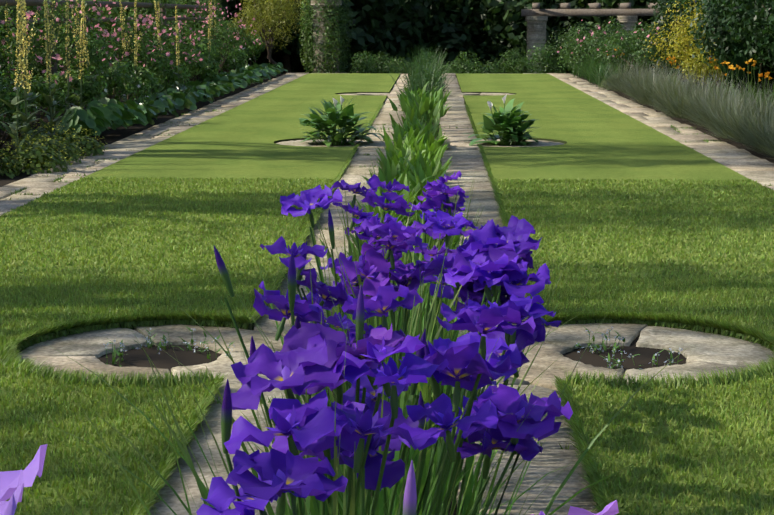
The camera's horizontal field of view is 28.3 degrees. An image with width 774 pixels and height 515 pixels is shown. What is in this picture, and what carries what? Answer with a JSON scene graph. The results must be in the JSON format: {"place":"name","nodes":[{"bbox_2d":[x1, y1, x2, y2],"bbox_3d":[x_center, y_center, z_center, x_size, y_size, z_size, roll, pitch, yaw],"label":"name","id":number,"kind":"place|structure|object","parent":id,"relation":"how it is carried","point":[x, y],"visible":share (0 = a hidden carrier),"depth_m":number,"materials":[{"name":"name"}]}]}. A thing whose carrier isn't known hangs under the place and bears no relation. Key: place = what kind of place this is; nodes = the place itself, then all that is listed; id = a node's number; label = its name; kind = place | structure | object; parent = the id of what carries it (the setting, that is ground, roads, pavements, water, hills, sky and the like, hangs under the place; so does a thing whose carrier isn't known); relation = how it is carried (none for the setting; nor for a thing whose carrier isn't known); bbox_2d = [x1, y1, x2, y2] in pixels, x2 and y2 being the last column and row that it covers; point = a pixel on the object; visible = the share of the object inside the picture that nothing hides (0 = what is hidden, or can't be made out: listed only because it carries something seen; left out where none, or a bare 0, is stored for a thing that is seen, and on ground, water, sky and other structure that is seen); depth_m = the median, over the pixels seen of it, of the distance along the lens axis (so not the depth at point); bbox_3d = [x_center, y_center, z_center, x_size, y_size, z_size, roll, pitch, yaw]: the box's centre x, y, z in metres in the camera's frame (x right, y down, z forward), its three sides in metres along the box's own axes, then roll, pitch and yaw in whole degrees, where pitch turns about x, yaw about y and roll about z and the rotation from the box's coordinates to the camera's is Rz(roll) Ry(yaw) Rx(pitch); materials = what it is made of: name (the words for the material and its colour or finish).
{"place":"outdoors","nodes":[
{"label":"outdoors","id":0,"kind":"place"},
{"bbox_2d":[0,74,773,514],"bbox_3d":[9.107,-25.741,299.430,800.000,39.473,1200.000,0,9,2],"label":"ground","id":1,"kind":"structure","parent":0,"point":[170,356],"depth_m":7.30,"materials":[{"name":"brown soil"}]},
{"bbox_2d":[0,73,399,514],"bbox_3d":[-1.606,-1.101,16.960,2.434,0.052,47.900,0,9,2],"label":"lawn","id":2,"kind":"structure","parent":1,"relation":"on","point":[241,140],"depth_m":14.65,"materials":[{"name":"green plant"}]},
{"bbox_2d":[112,62,540,146],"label":"leafy plants","id":3,"kind":"object","parent":1,"relation":"on","point":[509,120],"visible":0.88,"depth_m":18.88,"materials":[{"name":"green plant"}]},
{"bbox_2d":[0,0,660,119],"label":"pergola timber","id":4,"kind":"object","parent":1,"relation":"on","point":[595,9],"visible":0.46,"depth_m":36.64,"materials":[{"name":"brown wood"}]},
{"bbox_2d":[0,171,700,514],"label":"iris","id":5,"kind":"object","parent":1,"relation":"on","point":[310,357],"depth_m":2.73,"materials":[{"name":"purple plant"}]},
{"bbox_2d":[0,0,769,146],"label":"garden plants","id":6,"kind":"object","parent":1,"relation":"on","point":[286,62],"visible":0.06,"depth_m":34.24,"materials":[{"name":"green plant"}]},
{"bbox_2d":[0,0,773,368],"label":"foliage","id":7,"kind":"object","parent":1,"relation":"on","point":[422,44],"depth_m":26.51,"materials":[{"name":"green plant"}]},
{"bbox_2d":[0,73,773,514],"bbox_3d":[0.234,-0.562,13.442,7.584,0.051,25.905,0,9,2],"label":"lawn","id":8,"kind":"structure","parent":1,"relation":"on","point":[10,359],"depth_m":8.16,"materials":[{"name":"green plant"}]},
{"bbox_2d":[0,73,773,514],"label":"stone paving","id":9,"kind":"structure","parent":1,"relation":"on","point":[708,353],"depth_m":7.51,"materials":[{"name":"grey stone"}]},
{"bbox_2d":[0,1,773,112],"bbox_3d":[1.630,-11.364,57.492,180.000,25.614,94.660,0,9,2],"label":"flowers","id":10,"kind":"object","parent":1,"relation":"on","point":[735,59],"visible":0.06,"depth_m":25.87,"materials":[{"name":"plant"}]},
{"bbox_2d":[311,0,694,73],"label":"pergola piers","id":11,"kind":"structure","parent":1,"relation":"on","point":[536,31],"depth_m":55.23,"materials":[{"name":"grey stone"}]}
]}

